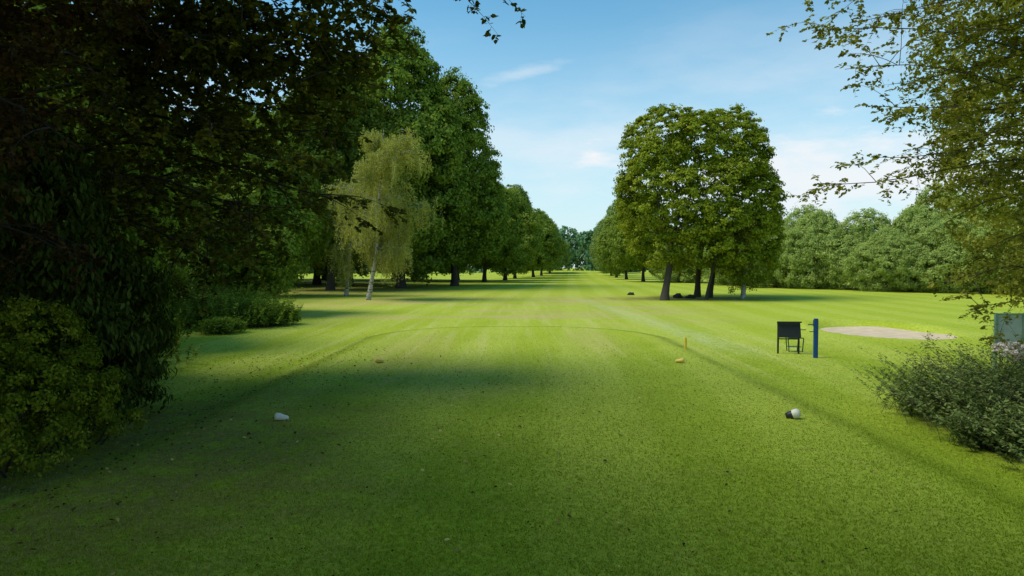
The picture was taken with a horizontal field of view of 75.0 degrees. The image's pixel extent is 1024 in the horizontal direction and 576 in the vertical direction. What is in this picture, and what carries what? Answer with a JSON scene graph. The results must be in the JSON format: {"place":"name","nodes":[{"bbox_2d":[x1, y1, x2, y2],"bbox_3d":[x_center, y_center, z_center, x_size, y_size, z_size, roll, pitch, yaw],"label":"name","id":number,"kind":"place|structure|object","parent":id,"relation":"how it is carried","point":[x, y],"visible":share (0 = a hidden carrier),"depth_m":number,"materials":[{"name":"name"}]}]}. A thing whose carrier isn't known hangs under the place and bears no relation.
{"place":"outdoors","nodes":[
{"label":"outdoors","id":0,"kind":"place"},
{"bbox_2d":[0,268,1023,575],"bbox_3d":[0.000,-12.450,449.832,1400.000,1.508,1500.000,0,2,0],"label":"ground","id":1,"kind":"structure","parent":0,"point":[560,306],"depth_m":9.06,"materials":[{"name":"green plant"}]},
{"bbox_2d":[0,296,149,479],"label":"privet shrub","id":2,"kind":"object","parent":1,"relation":"on","point":[19,354],"visible":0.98,"depth_m":8.10,"materials":[{"name":"green plant"}]},
{"bbox_2d":[0,146,151,378],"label":"laurel shrub","id":3,"kind":"object","parent":1,"relation":"on","point":[114,225],"visible":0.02,"depth_m":13.16,"materials":[{"name":"green plant"}]},
{"bbox_2d":[0,0,173,291],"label":"copper beech tree","id":4,"kind":"object","parent":1,"relation":"on","point":[12,117],"visible":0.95,"depth_m":8.34,"materials":[{"name":"green plant"}]},
{"bbox_2d":[0,117,182,432],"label":"laurel shrub","id":5,"kind":"object","parent":1,"relation":"on","point":[139,348],"visible":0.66,"depth_m":9.96,"materials":[{"name":"green plant"}]},
{"bbox_2d":[14,2,187,308],"bbox_3d":[-13.507,-3.470,19.015,7.381,10.912,7.117,-1,2,-20],"label":"hazel tree","id":6,"kind":"object","parent":1,"relation":"on","point":[135,239],"visible":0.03,"depth_m":17.85,"materials":[{"name":"green plant"}]},
{"bbox_2d":[1,314,202,391],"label":"shade undergrowth","id":7,"kind":"object","parent":1,"relation":"on","point":[177,338],"visible":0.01,"depth_m":17.39,"materials":[{"name":"green plant"}]},
{"bbox_2d":[57,68,222,310],"bbox_3d":[-15.520,-3.677,25.721,8.201,10.912,7.908,1,2,30],"label":"hazel tree","id":8,"kind":"object","parent":1,"relation":"on","point":[183,276],"visible":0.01,"depth_m":25.99,"materials":[{"name":"green plant"}]},
{"bbox_2d":[0,0,421,369],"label":"sycamore tree","id":9,"kind":"object","parent":1,"relation":"on","point":[219,46],"visible":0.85,"depth_m":11.75,"materials":[{"name":"green plant"}]},
{"bbox_2d":[196,93,231,154],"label":"oak tree","id":10,"kind":"object","parent":1,"relation":"on","point":[209,109],"depth_m":80.99,"materials":[{"name":"green plant"}]},
{"bbox_2d":[143,282,303,334],"bbox_3d":[-12.635,0.607,26.762,9.574,1.905,9.631,-1,2,-32],"label":"nettle patch","id":11,"kind":"object","parent":1,"relation":"on","point":[228,316],"visible":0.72,"depth_m":25.78,"materials":[{"name":"green plant"}]},
{"bbox_2d":[198,92,269,176],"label":"oak tree","id":12,"kind":"object","parent":1,"relation":"on","point":[243,119],"visible":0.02,"depth_m":73.14,"materials":[{"name":"green plant"}]},
{"bbox_2d":[176,153,324,302],"bbox_3d":[-12.666,-2.596,32.978,6.326,8.184,6.560,0,2,5],"label":"hazel tree","id":13,"kind":"object","parent":1,"relation":"on","point":[280,276],"visible":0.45,"depth_m":31.66,"materials":[{"name":"green plant"}]},
{"bbox_2d":[209,110,330,295],"bbox_3d":[-19.191,-6.410,51.788,8.699,14.732,9.021,0,2,13],"label":"hazel tree","id":14,"kind":"object","parent":1,"relation":"on","point":[316,188],"visible":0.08,"depth_m":51.55,"materials":[{"name":"green plant"}]},
{"bbox_2d":[274,413,288,419],"bbox_3d":[-3.299,1.849,9.544,0.198,0.104,0.104,21,-10,-34],"label":"tee marker","id":15,"kind":"object","parent":1,"relation":"on","point":[278,416],"visible":0.97,"depth_m":9.50,"materials":[{"name":"white paint"}]},
{"bbox_2d":[299,125,353,284],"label":"oak tree","id":16,"kind":"object","parent":1,"relation":"on","point":[316,280],"visible":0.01,"depth_m":81.57,"materials":[{"name":"green plant"}]},
{"bbox_2d":[263,49,407,289],"bbox_3d":[-18.323,-11.802,65.540,13.791,24.544,14.031,1,2,38],"label":"lime tree","id":17,"kind":"object","parent":1,"relation":"on","point":[317,153],"visible":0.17,"depth_m":63.76,"materials":[{"name":"green plant"}]},
{"bbox_2d":[323,174,372,295],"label":"birch tree","id":18,"kind":"object","parent":1,"relation":"on","point":[348,266],"visible":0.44,"depth_m":52.37,"materials":[{"name":"green plant"}]},
{"bbox_2d":[310,79,396,285],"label":"lime tree","id":19,"kind":"object","parent":1,"relation":"on","point":[320,271],"visible":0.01,"depth_m":79.19,"materials":[{"name":"green plant"}]},
{"bbox_2d":[375,358,383,362],"bbox_3d":[-3.039,1.664,15.261,0.198,0.104,0.104,10,-4,-30],"label":"tee marker","id":20,"kind":"object","parent":1,"relation":"on","point":[377,360],"visible":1,"depth_m":15.22,"materials":[{"name":"yellow plastic"}]},
{"bbox_2d":[320,125,444,299],"bbox_3d":[-9.346,-5.285,47.584,7.777,12.504,7.478,2,2,43],"label":"weeping birch tree","id":21,"kind":"object","parent":1,"relation":"on","point":[387,164],"visible":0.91,"depth_m":46.61,"materials":[{"name":"green plant"}]},
{"bbox_2d":[327,13,473,287],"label":"lime tree","id":22,"kind":"object","parent":1,"relation":"on","point":[419,78],"visible":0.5,"depth_m":68.74,"materials":[{"name":"green plant"}]},
{"bbox_2d":[391,180,432,280],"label":"oak tree","id":23,"kind":"object","parent":1,"relation":"on","point":[408,261],"depth_m":96.91,"materials":[{"name":"green plant"}]},
{"bbox_2d":[425,172,483,279],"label":"maple tree","id":24,"kind":"object","parent":1,"relation":"on","point":[442,272],"depth_m":110.84,"materials":[{"name":"green plant"}]},
{"bbox_2d":[403,66,512,285],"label":"lime tree","id":25,"kind":"object","parent":1,"relation":"on","point":[484,168],"visible":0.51,"depth_m":75.93,"materials":[{"name":"green plant"}]},
{"bbox_2d":[466,177,526,281],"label":"maple tree","id":26,"kind":"object","parent":1,"relation":"on","point":[511,247],"visible":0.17,"depth_m":94.73,"materials":[{"name":"green plant"}]},
{"bbox_2d":[2,349,1003,575],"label":"fallen leaves","id":27,"kind":"object","parent":1,"relation":"on","point":[369,529],"visible":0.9,"depth_m":7.95,"materials":[{"name":"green plant"}]},
{"bbox_2d":[476,184,546,279],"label":"maple tree","id":28,"kind":"object","parent":1,"relation":"on","point":[532,225],"visible":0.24,"depth_m":111.52,"materials":[{"name":"green plant"}]},
{"bbox_2d":[498,184,543,278],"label":"maple tree","id":29,"kind":"object","parent":1,"relation":"on","point":[525,195],"visible":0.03,"depth_m":132.08,"materials":[{"name":"green plant"}]},
{"bbox_2d":[518,207,567,276],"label":"maple tree","id":30,"kind":"object","parent":1,"relation":"on","point":[552,240],"visible":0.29,"depth_m":146.47,"materials":[{"name":"green plant"}]},
{"bbox_2d":[537,214,562,275],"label":"maple tree","id":31,"kind":"object","parent":1,"relation":"on","point":[558,258],"visible":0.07,"depth_m":166.31,"materials":[{"name":"green plant"}]},
{"bbox_2d":[543,235,571,272],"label":"maple tree","id":32,"kind":"object","parent":1,"relation":"on","point":[563,257],"visible":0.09,"depth_m":183.93,"materials":[{"name":"green plant"}]},
{"bbox_2d":[303,225,867,273],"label":"distant tree line","id":33,"kind":"object","parent":1,"relation":"on","point":[579,248],"visible":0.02,"depth_m":231.87,"materials":[{"name":"green plant"}]},
{"bbox_2d":[590,253,609,272],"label":"ash tree","id":34,"kind":"object","parent":1,"relation":"on","point":[593,258],"visible":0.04,"depth_m":189.58,"materials":[{"name":"green plant"}]},
{"bbox_2d":[589,245,611,275],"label":"ash tree","id":35,"kind":"object","parent":1,"relation":"on","point":[602,270],"visible":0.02,"depth_m":167.14,"materials":[{"name":"green plant"}]},
{"bbox_2d":[590,202,627,277],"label":"ash tree","id":36,"kind":"object","parent":1,"relation":"on","point":[599,225],"visible":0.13,"depth_m":144.97,"materials":[{"name":"green plant"}]},
{"bbox_2d":[594,204,657,278],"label":"ash tree","id":37,"kind":"object","parent":1,"relation":"on","point":[603,245],"visible":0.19,"depth_m":122.93,"materials":[{"name":"green plant"}]},
{"bbox_2d":[606,187,674,281],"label":"ash tree","id":38,"kind":"object","parent":1,"relation":"on","point":[620,254],"visible":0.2,"depth_m":102.68,"materials":[{"name":"green plant"}]},
{"bbox_2d":[673,293,682,297],"bbox_3d":[12.702,0.702,51.020,0.759,0.621,0.819,0,2,0],"label":"boulder","id":39,"kind":"object","parent":1,"relation":"on","point":[677,295],"visible":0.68,"depth_m":50.77,"materials":[{"name":"stone"}]},
{"bbox_2d":[648,242,708,282],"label":"willow tree","id":40,"kind":"object","parent":1,"relation":"on","point":[675,278],"visible":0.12,"depth_m":98.33,"materials":[{"name":"green plant"}]},
{"bbox_2d":[676,358,684,362],"bbox_3d":[3.849,1.664,15.261,0.198,0.104,0.104,-10,-4,30],"label":"tee marker","id":41,"kind":"object","parent":1,"relation":"on","point":[681,360],"visible":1,"depth_m":15.22,"materials":[{"name":"yellow plastic"}]},
{"bbox_2d":[684,337,686,348],"bbox_3d":[4.730,1.504,18.157,0.055,0.335,0.055,0,2,0],"label":"marker stake","id":42,"kind":"object","parent":1,"relation":"on","point":[685,344],"visible":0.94,"depth_m":18.13,"materials":[{"name":"yellow paint"}]},
{"bbox_2d":[611,103,791,299],"bbox_3d":[13.894,-6.283,50.389,13.285,14.576,13.046,0,2,0],"label":"horse chestnut tree","id":43,"kind":"object","parent":1,"relation":"on","point":[654,165],"visible":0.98,"depth_m":46.88,"materials":[{"name":"green plant"}]},
{"bbox_2d":[690,216,731,278],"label":"ash tree","id":44,"kind":"object","parent":1,"relation":"on","point":[702,273],"visible":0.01,"depth_m":94.69,"materials":[{"name":"green plant"}]},
{"bbox_2d":[702,247,763,285],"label":"willow tree","id":45,"kind":"object","parent":1,"relation":"on","point":[717,279],"visible":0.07,"depth_m":86.03,"materials":[{"name":"green plant"}]},
{"bbox_2d":[720,213,777,298],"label":"birch tree","id":46,"kind":"object","parent":1,"relation":"on","point":[744,288],"visible":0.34,"depth_m":48.66,"materials":[{"name":"green plant"}]},
{"bbox_2d":[734,221,813,287],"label":"willow tree","id":47,"kind":"object","parent":1,"relation":"on","point":[776,284],"visible":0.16,"depth_m":73.98,"materials":[{"name":"green plant"}]},
{"bbox_2d":[777,321,805,353],"bbox_3d":[7.555,1.348,18.052,0.750,0.893,0.139,0,2,6],"label":"notice board","id":48,"kind":"object","parent":1,"relation":"on","point":[789,330],"visible":1,"depth_m":18.03,"materials":[{"name":"green paint"}]},
{"bbox_2d":[785,409,800,418],"bbox_3d":[4.076,1.832,9.665,0.210,0.140,0.140,-23,-19,25],"label":"tee marker","id":49,"kind":"object","parent":1,"relation":"on","point":[794,414],"visible":0.98,"depth_m":9.62,"materials":[{"name":"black plastic"}]},
{"bbox_2d":[786,338,803,351],"bbox_3d":[7.850,1.569,18.560,0.457,0.398,0.270,0,2,0],"label":"bag stand","id":50,"kind":"object","parent":1,"relation":"on","point":[788,346],"visible":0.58,"depth_m":18.45,"materials":[{"name":"green paint"}]},
{"bbox_2d":[778,203,840,286],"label":"willow tree","id":51,"kind":"object","parent":1,"relation":"on","point":[796,214],"visible":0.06,"depth_m":81.16,"materials":[{"name":"green plant"}]},
{"bbox_2d":[808,318,818,357],"bbox_3d":[7.780,1.304,17.276,0.260,1.030,0.140,0,2,0],"label":"ball washer post","id":52,"kind":"object","parent":1,"relation":"on","point":[815,336],"visible":1,"depth_m":17.21,"materials":[{"name":"blue metal"}]},
{"bbox_2d":[773,209,860,288],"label":"willow tree","id":53,"kind":"object","parent":1,"relation":"on","point":[807,226],"visible":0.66,"depth_m":70.06,"materials":[{"name":"green plant"}]},
{"bbox_2d":[808,207,909,289],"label":"willow tree","id":54,"kind":"object","parent":1,"relation":"on","point":[870,226],"visible":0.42,"depth_m":67.49,"materials":[{"name":"green plant"}]},
{"bbox_2d":[839,227,939,291],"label":"willow tree","id":55,"kind":"object","parent":1,"relation":"on","point":[883,283],"visible":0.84,"depth_m":61.55,"materials":[{"name":"green plant"}]},
{"bbox_2d":[821,326,957,339],"bbox_3d":[13.781,1.708,24.665,4.594,0.150,6.054,0,2,0],"label":"sand bunker","id":56,"kind":"object","parent":1,"relation":"on","point":[870,331],"visible":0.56,"depth_m":25.60},
{"bbox_2d":[766,0,1023,346],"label":"alder tree","id":57,"kind":"object","parent":1,"relation":"on","point":[984,181],"visible":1,"depth_m":9.31,"materials":[{"name":"green plant"}]},
{"bbox_2d":[867,204,967,290],"bbox_3d":[40.035,-3.726,66.040,9.620,9.018,9.210,1,2,17],"label":"willow tree","id":58,"kind":"object","parent":1,"relation":"on","point":[914,225],"visible":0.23,"depth_m":64.56,"materials":[{"name":"green plant"}]},
{"bbox_2d":[841,331,1023,470],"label":"spiraea shrub","id":59,"kind":"object","parent":1,"relation":"on","point":[983,407],"visible":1,"depth_m":9.32,"materials":[{"name":"green plant"}]},
{"bbox_2d":[892,183,985,251],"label":"willow tree","id":60,"kind":"object","parent":1,"relation":"on","point":[923,200],"visible":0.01,"depth_m":71.14,"materials":[{"name":"green plant"}]},
{"bbox_2d":[894,218,1001,293],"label":"willow tree","id":61,"kind":"object","parent":1,"relation":"on","point":[943,250],"visible":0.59,"depth_m":58.72,"materials":[{"name":"green plant"}]},
{"bbox_2d":[923,0,1023,309],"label":"alder tree","id":62,"kind":"object","parent":1,"relation":"on","point":[987,242],"visible":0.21,"depth_m":16.50,"materials":[{"name":"green plant"}]},
{"bbox_2d":[928,200,1020,292],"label":"willow tree","id":63,"kind":"object","parent":1,"relation":"on","point":[961,217],"visible":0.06,"depth_m":61.38,"materials":[{"name":"green plant"}]},
{"bbox_2d":[961,191,1023,293],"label":"willow tree","id":64,"kind":"object","parent":1,"relation":"on","point":[980,230],"visible":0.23,"depth_m":55.91,"materials":[{"name":"green plant"}]},
{"bbox_2d":[991,341,1023,375],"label":"flowering plant","id":65,"kind":"object","parent":1,"relation":"on","point":[1005,348],"visible":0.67,"depth_m":10.92,"materials":[{"name":"white plant"}]},
{"bbox_2d":[993,313,1023,373],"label":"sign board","id":66,"kind":"object","parent":1,"relation":"on","point":[1017,325],"visible":0.46,"depth_m":12.82,"materials":[{"name":"green paint"}]},
{"bbox_2d":[24,0,1023,267],"label":"sky","id":67,"kind":"structure","parent":0,"point":[561,90],"materials":[{"name":"blue"}]},
{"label":"beech tree","id":68,"kind":"object","parent":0,"visible":0},
{"bbox_2d":[455,0,525,43],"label":"overhanging branch","id":69,"kind":"object","parent":68,"relation":"attached to","point":[487,33],"visible":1,"depth_m":5.99,"materials":[{"name":"green plant"}]}
]}

